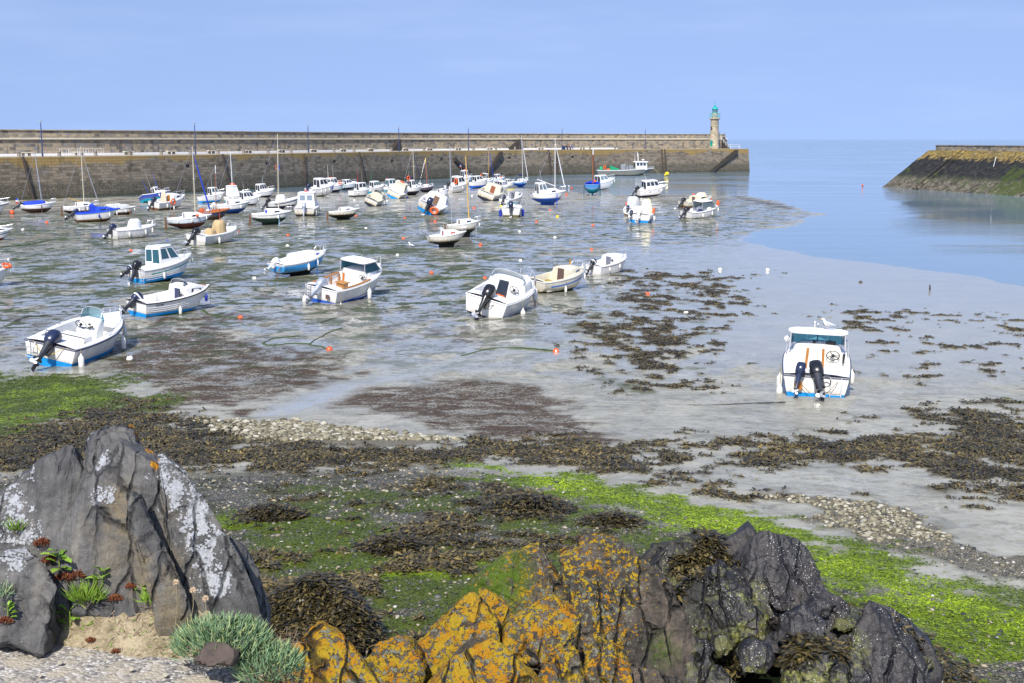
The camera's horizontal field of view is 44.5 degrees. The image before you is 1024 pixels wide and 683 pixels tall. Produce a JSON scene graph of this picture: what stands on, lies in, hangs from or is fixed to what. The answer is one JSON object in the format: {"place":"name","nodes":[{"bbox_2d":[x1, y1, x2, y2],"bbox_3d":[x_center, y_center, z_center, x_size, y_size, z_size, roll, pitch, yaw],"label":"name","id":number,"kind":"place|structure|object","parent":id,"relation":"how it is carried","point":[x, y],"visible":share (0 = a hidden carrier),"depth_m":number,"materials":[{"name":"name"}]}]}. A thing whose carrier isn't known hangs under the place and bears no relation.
{"place":"outdoors","nodes":[
{"label":"outdoors","id":0,"kind":"place"},
{"bbox_2d":[56,602,225,659],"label":"sandy soil","id":1,"kind":"structure","parent":0,"point":[106,632],"depth_m":5.73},
{"bbox_2d":[0,542,62,657],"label":"rock","id":2,"kind":"object","parent":1,"relation":"on","point":[35,629],"visible":0.91,"depth_m":5.66,"materials":[{"name":"stone"}]},
{"bbox_2d":[0,444,83,566],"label":"rock","id":3,"kind":"object","parent":1,"relation":"on","point":[39,496],"visible":0.59,"depth_m":5.95,"materials":[{"name":"stone"}]},
{"bbox_2d":[43,438,191,617],"bbox_3d":[-1.790,1.005,6.067,0.993,1.099,0.699,0,9,0],"label":"rock","id":4,"kind":"object","parent":1,"relation":"on","point":[93,529],"visible":0.52,"depth_m":5.84,"materials":[{"name":"stone"}]},
{"bbox_2d":[39,548,71,572],"bbox_3d":[-2.098,1.022,5.791,0.170,0.145,0.130,-4,10,-21],"label":"leafy weed","id":5,"kind":"object","parent":4,"relation":"on","point":[65,558],"visible":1,"depth_m":5.79,"materials":[{"name":"green plant"}]},
{"bbox_2d":[57,576,109,607],"bbox_3d":[-1.976,1.155,5.777,0.243,0.150,0.202,7,12,38],"label":"green plant","id":6,"kind":"object","parent":4,"relation":"on","point":[75,595],"visible":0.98,"depth_m":5.76,"materials":[{"name":"green plant"}]},
{"bbox_2d":[83,423,141,474],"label":"rock","id":7,"kind":"object","parent":4,"relation":"on","point":[97,441],"visible":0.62,"depth_m":6.06,"materials":[{"name":"stone"}]},
{"bbox_2d":[158,453,262,644],"bbox_3d":[-1.422,1.075,6.001,0.537,1.090,0.557,0,9,0],"label":"rock","id":8,"kind":"object","parent":1,"relation":"on","point":[208,560],"visible":0.82,"depth_m":5.83,"materials":[{"name":"stone"}]},
{"bbox_2d":[229,537,270,634],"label":"rock","id":9,"kind":"object","parent":1,"relation":"on","point":[252,569],"visible":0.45,"depth_m":6.12,"materials":[{"name":"stone"}]},
{"bbox_2d":[428,637,544,682],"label":"rock","id":10,"kind":"object","parent":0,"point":[491,660],"visible":1,"depth_m":9.99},
{"bbox_2d":[0,188,1023,682],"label":"foreshore","id":11,"kind":"structure","parent":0,"point":[386,360],"depth_m":48.21,"materials":[{"name":"sand"}]},
{"bbox_2d":[24,306,123,371],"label":"motorboat","id":12,"kind":"object","parent":11,"relation":"on","point":[94,333],"visible":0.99,"depth_m":48.59,"materials":[{"name":"white plastic"}]},
{"bbox_2d":[0,644,243,682],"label":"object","id":13,"kind":"object","parent":11,"relation":"on","point":[81,665],"depth_m":5.50,"materials":[{"name":"gravel"}]},
{"bbox_2d":[127,491,191,636],"bbox_3d":[-1.613,1.064,5.761,0.314,0.779,0.223,0,9,0],"label":"rock","id":14,"kind":"object","parent":13,"relation":"on","point":[159,571],"visible":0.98,"depth_m":5.68,"materials":[{"name":"stone"}]},
{"bbox_2d":[193,641,240,666],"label":"rock","id":15,"kind":"object","parent":13,"relation":"on","point":[225,654],"visible":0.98,"depth_m":5.24,"materials":[{"name":"stone"}]},
{"bbox_2d":[165,608,277,663],"bbox_3d":[-1.267,1.266,5.418,0.475,0.197,0.414,-5,10,-27],"label":"samphire plant","id":16,"kind":"object","parent":13,"relation":"on","point":[200,633],"visible":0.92,"depth_m":5.37,"materials":[{"name":"green plant"}]},
{"bbox_2d":[227,636,310,682],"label":"samphire plant","id":17,"kind":"object","parent":13,"relation":"on","point":[288,654],"visible":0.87,"depth_m":5.33,"materials":[{"name":"green plant"}]},
{"bbox_2d":[119,278,210,317],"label":"motorboat","id":18,"kind":"object","parent":11,"relation":"on","point":[185,295],"visible":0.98,"depth_m":61.03,"materials":[{"name":"white plastic"}]},
{"bbox_2d":[193,415,460,440],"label":"pebble bank","id":19,"kind":"structure","parent":11,"relation":"on","point":[290,430],"depth_m":32.12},
{"bbox_2d":[272,584,382,651],"bbox_3d":[-2.330,3.440,15.218,1.680,1.178,1.774,0,9,0],"label":"seaweed","id":20,"kind":"object","parent":11,"relation":"on","point":[359,642],"visible":0.16,"depth_m":14.62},
{"bbox_2d":[0,129,749,200],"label":"stone pier","id":21,"kind":"structure","parent":11,"relation":"on","point":[114,169],"depth_m":233.10,"materials":[{"name":"stone"}]},
{"bbox_2d":[708,102,719,148],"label":"lighthouse","id":22,"kind":"object","parent":21,"relation":"on","point":[714,134],"visible":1,"depth_m":332.96,"materials":[{"name":"stone"}]},
{"bbox_2d":[466,266,535,319],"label":"motorboat","id":23,"kind":"object","parent":11,"relation":"on","point":[501,292],"visible":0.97,"depth_m":60.71,"materials":[{"name":"plastic"}]},
{"bbox_2d":[452,542,562,614],"bbox_3d":[0.071,3.143,13.238,1.450,2.139,1.557,0,9,0],"label":"rock","id":24,"kind":"object","parent":11,"relation":"on","point":[520,579],"visible":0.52,"depth_m":12.79,"materials":[{"name":"stone"}]},
{"bbox_2d":[0,367,1023,682],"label":"green seaweed","id":25,"kind":"object","parent":11,"relation":"on","point":[562,487],"visible":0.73,"depth_m":19.78,"materials":[{"name":"plant"}]},
{"bbox_2d":[0,268,1023,682],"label":"brown seaweed","id":26,"kind":"object","parent":11,"relation":"on","point":[290,460],"visible":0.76,"depth_m":28.24,"materials":[{"name":"plant"}]},
{"bbox_2d":[0,463,1023,682],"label":"shingle","id":27,"kind":"object","parent":11,"relation":"on","point":[956,560],"visible":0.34,"depth_m":20.70,"materials":[{"name":"gravel"}]},
{"bbox_2d":[231,501,309,523],"bbox_3d":[-4.159,2.940,21.457,1.467,0.313,1.189,0,9,0],"label":"seaweed heap","id":28,"kind":"object","parent":27,"relation":"on","point":[271,511],"visible":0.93,"depth_m":21.31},
{"bbox_2d":[351,532,434,558],"bbox_3d":[-1.812,3.112,19.177,1.450,0.332,1.228,0,9,0],"label":"seaweed heap","id":29,"kind":"object","parent":27,"relation":"on","point":[387,543],"visible":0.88,"depth_m":19.02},
{"bbox_2d":[476,490,581,516],"bbox_3d":[0.222,2.859,21.852,2.041,0.424,1.687,0,9,0],"label":"seaweed heap","id":30,"kind":"object","parent":27,"relation":"on","point":[523,499],"visible":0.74,"depth_m":21.74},
{"bbox_2d":[578,509,651,528],"bbox_3d":[1.685,2.983,20.862,1.354,0.314,1.154,0,9,0],"label":"seaweed heap","id":31,"kind":"object","parent":27,"relation":"on","point":[617,519],"visible":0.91,"depth_m":20.75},
{"bbox_2d":[559,544,625,665],"bbox_3d":[0.870,2.984,12.935,0.787,1.818,1.076,0,9,0],"label":"rock","id":32,"kind":"object","parent":11,"relation":"on","point":[588,590],"visible":0.59,"depth_m":12.53,"materials":[{"name":"stone"}]},
{"bbox_2d":[533,666,683,682],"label":"rock","id":33,"kind":"object","parent":11,"relation":"on","point":[645,675],"visible":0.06,"depth_m":11.39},
{"bbox_2d":[283,621,380,682],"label":"rock","id":34,"kind":"object","parent":33,"relation":"on","point":[333,655],"visible":0.83,"depth_m":9.86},
{"bbox_2d":[366,635,426,682],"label":"rock","id":35,"kind":"object","parent":33,"relation":"on","point":[398,659],"visible":0.88,"depth_m":10.69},
{"bbox_2d":[417,592,502,682],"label":"rock","id":36,"kind":"object","parent":33,"relation":"on","point":[465,618],"visible":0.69,"depth_m":11.16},
{"bbox_2d":[452,637,483,656],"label":"rock","id":37,"kind":"object","parent":33,"relation":"on","point":[469,643],"visible":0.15,"depth_m":10.88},
{"bbox_2d":[478,589,510,633],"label":"rock","id":38,"kind":"object","parent":33,"relation":"on","point":[498,605],"visible":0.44,"depth_m":12.02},
{"bbox_2d":[502,592,581,671],"bbox_3d":[0.279,2.740,11.466,0.745,0.927,0.821,0,9,0],"label":"rock","id":39,"kind":"object","parent":33,"relation":"on","point":[536,633],"visible":0.72,"depth_m":11.22,"materials":[{"name":"stone"}]},
{"bbox_2d":[538,645,588,682],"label":"rock","id":40,"kind":"object","parent":33,"relation":"on","point":[562,665],"visible":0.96,"depth_m":10.40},
{"bbox_2d":[583,635,632,682],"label":"rock","id":41,"kind":"object","parent":33,"relation":"on","point":[606,661],"visible":0.92,"depth_m":10.98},
{"bbox_2d":[701,665,735,682],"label":"rock","id":42,"kind":"object","parent":33,"relation":"on","point":[715,674],"visible":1,"depth_m":12.06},
{"bbox_2d":[735,638,774,673],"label":"rock","id":43,"kind":"object","parent":33,"relation":"on","point":[756,656],"visible":1,"depth_m":12.17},
{"bbox_2d":[576,533,697,682],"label":"rock","id":44,"kind":"object","parent":11,"relation":"on","point":[659,635],"visible":0.72,"depth_m":12.60,"materials":[{"name":"stone"}]},
{"bbox_2d":[686,637,714,682],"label":"rock","id":45,"kind":"object","parent":11,"relation":"on","point":[696,670],"visible":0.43,"depth_m":12.48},
{"bbox_2d":[676,558,769,679],"bbox_3d":[2.276,3.129,13.551,1.132,1.588,1.268,0,9,0],"label":"rock","id":46,"kind":"object","parent":11,"relation":"on","point":[717,599],"visible":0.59,"depth_m":13.19,"materials":[{"name":"stone"}]},
{"bbox_2d":[706,631,735,659],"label":"rock","id":47,"kind":"object","parent":46,"relation":"on","point":[722,643],"visible":0.84,"depth_m":12.80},
{"bbox_2d":[763,631,783,656],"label":"rock","id":48,"kind":"object","parent":46,"relation":"on","point":[772,638],"visible":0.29,"depth_m":12.82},
{"bbox_2d":[731,530,824,631],"bbox_3d":[3.032,2.899,14.188,1.103,1.649,1.300,2,9,12],"label":"rock","id":49,"kind":"object","parent":11,"relation":"on","point":[772,564],"visible":0.7,"depth_m":13.83,"materials":[{"name":"stone"}]},
{"bbox_2d":[642,533,732,573],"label":"rock","id":50,"kind":"object","parent":49,"relation":"on","point":[658,554],"visible":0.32,"depth_m":14.21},
{"bbox_2d":[266,526,925,680],"bbox_3d":[0.638,3.167,14.440,8.306,2.049,2.726,4,10,21],"label":"black seaweed","id":51,"kind":"object","parent":50,"relation":"on","point":[306,590],"visible":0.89,"depth_m":14.56,"materials":[{"name":"plant"}]},
{"bbox_2d":[724,521,755,557],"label":"rock","id":52,"kind":"object","parent":49,"relation":"on","point":[738,539],"visible":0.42,"depth_m":14.32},
{"bbox_2d":[768,592,794,610],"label":"rock","id":53,"kind":"object","parent":49,"relation":"on","point":[784,601],"visible":0.97,"depth_m":13.53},
{"bbox_2d":[800,587,850,639],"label":"rock","id":54,"kind":"object","parent":49,"relation":"on","point":[841,609],"visible":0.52,"depth_m":13.27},
{"bbox_2d":[807,595,835,617],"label":"rock","id":55,"kind":"object","parent":54,"relation":"on","point":[821,606],"visible":0.74,"depth_m":13.14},
{"bbox_2d":[830,616,858,634],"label":"rock","id":56,"kind":"object","parent":54,"relation":"on","point":[845,626],"visible":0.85,"depth_m":13.10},
{"bbox_2d":[780,639,848,682],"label":"rock","id":57,"kind":"object","parent":11,"relation":"on","point":[825,670],"visible":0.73,"depth_m":12.20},
{"bbox_2d":[776,604,827,644],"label":"rock","id":58,"kind":"object","parent":57,"relation":"on","point":[800,618],"visible":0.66,"depth_m":12.65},
{"bbox_2d":[782,321,850,401],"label":"motorboat","id":59,"kind":"object","parent":11,"relation":"on","point":[817,366],"visible":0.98,"depth_m":42.33,"materials":[{"name":"white plastic"}]},
{"bbox_2d":[805,348,824,368],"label":"door","id":60,"kind":"structure","parent":59,"relation":"in","point":[815,354],"depth_m":42.64,"materials":[{"name":"white wood"}]},
{"bbox_2d":[755,493,952,540],"bbox_3d":[5.852,2.991,21.644,2.624,0.389,3.836,0,9,0],"label":"pale shingle","id":61,"kind":"object","parent":11,"relation":"on","point":[876,517],"visible":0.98,"depth_m":21.27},
{"bbox_2d":[847,600,930,682],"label":"rock","id":62,"kind":"object","parent":11,"relation":"on","point":[883,648],"visible":0.95,"depth_m":12.50,"materials":[{"name":"stone"}]},
{"bbox_2d":[875,602,943,682],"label":"rock","id":63,"kind":"object","parent":62,"relation":"on","point":[936,674],"visible":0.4,"depth_m":13.01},
{"bbox_2d":[883,145,1023,195],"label":"stone breakwater","id":64,"kind":"object","parent":11,"relation":"on","point":[963,168],"visible":0.97,"depth_m":210.02,"materials":[{"name":"stone"}]},
{"bbox_2d":[0,0,1023,139],"label":"sky","id":65,"kind":"structure","parent":0,"point":[771,69],"materials":[{"name":"blue"}]},
{"bbox_2d":[84,140,1023,285],"bbox_3d":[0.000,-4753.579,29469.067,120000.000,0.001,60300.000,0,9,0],"label":"sea","id":66,"kind":"structure","parent":0,"point":[872,219],"depth_m":170.84,"materials":[{"name":"liquid"}]},
{"bbox_2d":[13,152,55,212],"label":"sailboat","id":67,"kind":"object","parent":66,"relation":"on","point":[41,205],"visible":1,"depth_m":144.69,"materials":[{"name":"plastic"}]},
{"bbox_2d":[61,147,98,215],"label":"sailboat","id":68,"kind":"object","parent":66,"relation":"on","point":[82,206],"visible":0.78,"depth_m":138.88,"materials":[{"name":"white plastic"}]},
{"bbox_2d":[64,203,119,221],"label":"motorboat","id":69,"kind":"object","parent":66,"relation":"on","point":[92,213],"visible":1,"depth_m":128.84,"materials":[{"name":"blue paint"}]},
{"bbox_2d":[103,218,155,238],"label":"motorboat","id":70,"kind":"object","parent":66,"relation":"on","point":[135,227],"visible":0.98,"depth_m":107.72,"materials":[{"name":"white plastic"}]},
{"bbox_2d":[138,174,169,202],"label":"motorboat","id":71,"kind":"object","parent":66,"relation":"on","point":[155,192],"visible":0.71,"depth_m":168.09,"materials":[{"name":"plastic"}]},
{"bbox_2d":[120,240,191,283],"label":"motorboat","id":72,"kind":"object","parent":66,"relation":"on","point":[168,258],"visible":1,"depth_m":74.70,"materials":[{"name":"plastic"}]},
{"bbox_2d":[147,190,184,210],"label":"motorboat","id":73,"kind":"object","parent":66,"relation":"on","point":[161,203],"visible":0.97,"depth_m":151.15,"materials":[{"name":"white plastic"}]},
{"bbox_2d":[164,146,211,228],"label":"sailboat","id":74,"kind":"object","parent":66,"relation":"on","point":[185,220],"visible":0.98,"depth_m":118.78,"materials":[{"name":"white plastic"}]},
{"bbox_2d":[184,220,236,245],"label":"motorboat","id":75,"kind":"object","parent":66,"relation":"on","point":[198,236],"visible":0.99,"depth_m":102.00,"materials":[{"name":"plastic"}]},
{"bbox_2d":[197,181,224,202],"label":"motorboat","id":76,"kind":"object","parent":66,"relation":"on","point":[212,195],"visible":0.94,"depth_m":168.09,"materials":[{"name":"plastic"}]},
{"bbox_2d":[193,165,229,219],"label":"sailboat","id":77,"kind":"object","parent":66,"relation":"on","point":[218,213],"visible":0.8,"depth_m":132.22,"materials":[{"name":"orange wood"}]},
{"bbox_2d":[207,153,250,213],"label":"sailboat","id":78,"kind":"object","parent":66,"relation":"on","point":[234,205],"visible":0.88,"depth_m":142.78,"materials":[{"name":"plastic"}]},
{"bbox_2d":[223,183,248,201],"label":"motorboat","id":79,"kind":"object","parent":66,"relation":"on","point":[229,192],"visible":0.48,"depth_m":168.89,"materials":[{"name":"white plastic"}]},
{"bbox_2d":[239,191,262,204],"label":"motorboat","id":80,"kind":"object","parent":66,"relation":"on","point":[244,194],"visible":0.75,"depth_m":160.55,"materials":[{"name":"plastic"}]},
{"bbox_2d":[253,178,274,196],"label":"motorboat","id":81,"kind":"object","parent":66,"relation":"on","point":[266,191],"visible":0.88,"depth_m":183.47,"materials":[{"name":"plastic"}]},
{"bbox_2d":[248,134,291,224],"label":"sailboat","id":82,"kind":"object","parent":66,"relation":"on","point":[268,216],"visible":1,"depth_m":123.87,"materials":[{"name":"white plastic"}]},
{"bbox_2d":[261,194,297,208],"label":"motorboat","id":83,"kind":"object","parent":66,"relation":"on","point":[286,203],"visible":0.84,"depth_m":152.86,"materials":[{"name":"plastic"}]},
{"bbox_2d":[264,244,326,277],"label":"motorboat","id":84,"kind":"object","parent":66,"relation":"on","point":[294,263],"visible":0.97,"depth_m":77.99,"materials":[{"name":"plastic"}]},
{"bbox_2d":[294,190,318,216],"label":"motorboat","id":85,"kind":"object","parent":66,"relation":"on","point":[307,204],"visible":0.98,"depth_m":138.82,"materials":[{"name":"plastic"}]},
{"bbox_2d":[304,177,335,195],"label":"motorboat","id":86,"kind":"object","parent":66,"relation":"on","point":[319,183],"visible":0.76,"depth_m":186.92,"materials":[{"name":"plastic"}]},
{"bbox_2d":[326,207,359,219],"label":"boat","id":87,"kind":"object","parent":66,"relation":"on","point":[344,213],"visible":1,"depth_m":131.53,"materials":[{"name":"plastic"}]},
{"bbox_2d":[305,255,381,304],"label":"motorboat","id":88,"kind":"object","parent":66,"relation":"on","point":[353,278],"visible":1,"depth_m":66.43,"materials":[{"name":"white plastic"}]},
{"bbox_2d":[348,174,369,196],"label":"motorboat","id":89,"kind":"object","parent":66,"relation":"on","point":[361,189],"visible":0.98,"depth_m":185.23,"materials":[{"name":"plastic"}]},
{"bbox_2d":[365,189,385,205],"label":"motorboat","id":90,"kind":"object","parent":66,"relation":"on","point":[376,197],"visible":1,"depth_m":160.46,"materials":[{"name":"plastic"}]},
{"bbox_2d":[387,180,407,198],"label":"motorboat","id":91,"kind":"object","parent":66,"relation":"on","point":[398,189],"visible":0.98,"depth_m":180.03,"materials":[{"name":"plastic"}]},
{"bbox_2d":[405,153,421,194],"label":"sailboat","id":92,"kind":"object","parent":66,"relation":"on","point":[413,187],"visible":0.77,"depth_m":189.50,"materials":[{"name":"metal"}]},
{"bbox_2d":[418,189,449,215],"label":"motorboat","id":93,"kind":"object","parent":66,"relation":"on","point":[436,199],"visible":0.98,"depth_m":142.51,"materials":[{"name":"white plastic"}]},
{"bbox_2d":[426,146,465,246],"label":"sailboat","id":94,"kind":"object","parent":66,"relation":"on","point":[451,237],"visible":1,"depth_m":98.13,"materials":[{"name":"plastic"}]},
{"bbox_2d":[444,175,468,192],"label":"motorboat","id":95,"kind":"object","parent":66,"relation":"on","point":[458,186],"visible":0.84,"depth_m":198.84,"materials":[{"name":"plastic"}]},
{"bbox_2d":[443,157,480,236],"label":"sailboat","id":96,"kind":"object","parent":66,"relation":"on","point":[469,224],"visible":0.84,"depth_m":107.92,"materials":[{"name":"plastic"}]},
{"bbox_2d":[469,175,487,188],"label":"motorboat","id":97,"kind":"object","parent":66,"relation":"on","point":[478,181],"visible":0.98,"depth_m":218.56,"materials":[{"name":"plastic"}]},
{"bbox_2d":[478,181,504,200],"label":"motorboat","id":98,"kind":"object","parent":66,"relation":"on","point":[489,191],"visible":0.98,"depth_m":175.12,"materials":[{"name":"plastic"}]},
{"bbox_2d":[499,189,522,204],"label":"motorboat","id":99,"kind":"object","parent":66,"relation":"on","point":[514,196],"visible":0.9,"depth_m":162.30,"materials":[{"name":"plastic"}]},
{"bbox_2d":[501,200,521,217],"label":"motorboat","id":100,"kind":"object","parent":66,"relation":"on","point":[510,209],"visible":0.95,"depth_m":136.74,"materials":[{"name":"white plastic"}]},
{"bbox_2d":[530,139,565,204],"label":"sailboat","id":101,"kind":"object","parent":66,"relation":"on","point":[543,194],"visible":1,"depth_m":161.08,"materials":[{"name":"plastic"}]},
{"bbox_2d":[530,259,585,292],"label":"motorboat","id":102,"kind":"object","parent":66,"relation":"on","point":[560,278],"visible":0.91,"depth_m":69.90,"materials":[{"name":"beige plastic"}]},
{"bbox_2d":[584,149,600,195],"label":"sailboat","id":103,"kind":"object","parent":66,"relation":"on","point":[592,187],"visible":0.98,"depth_m":190.67,"materials":[{"name":"blue paint"}]},
{"bbox_2d":[594,174,614,189],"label":"motorboat","id":104,"kind":"object","parent":66,"relation":"on","point":[605,181],"visible":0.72,"depth_m":210.24,"materials":[{"name":"plastic"}]},
{"bbox_2d":[585,249,626,274],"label":"motorboat","id":105,"kind":"object","parent":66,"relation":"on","point":[605,262],"visible":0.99,"depth_m":79.11,"materials":[{"name":"plastic"}]},
{"bbox_2d":[595,153,659,175],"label":"work barge","id":106,"kind":"object","parent":66,"relation":"on","point":[640,168],"visible":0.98,"depth_m":298.28,"materials":[{"name":"white paint"}]},
{"bbox_2d":[628,199,654,222],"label":"motorboat","id":107,"kind":"object","parent":66,"relation":"on","point":[644,212],"visible":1,"depth_m":128.02,"materials":[{"name":"plastic"}]},
{"bbox_2d":[631,173,667,197],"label":"motorboat","id":108,"kind":"object","parent":66,"relation":"on","point":[650,187],"visible":0.99,"depth_m":184.46,"materials":[{"name":"plastic"}]},
{"bbox_2d":[677,192,711,207],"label":"motorboat","id":109,"kind":"object","parent":66,"relation":"on","point":[683,202],"visible":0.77,"depth_m":157.09,"materials":[{"name":"plastic"}]},
{"bbox_2d":[678,199,718,218],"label":"motorboat","id":110,"kind":"object","parent":66,"relation":"on","point":[705,207],"visible":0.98,"depth_m":135.66,"materials":[{"name":"plastic"}]},
{"bbox_2d":[733,666,780,682],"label":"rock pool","id":111,"kind":"object","parent":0,"point":[772,674],"visible":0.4,"depth_m":13.18,"materials":[{"name":"liquid"}]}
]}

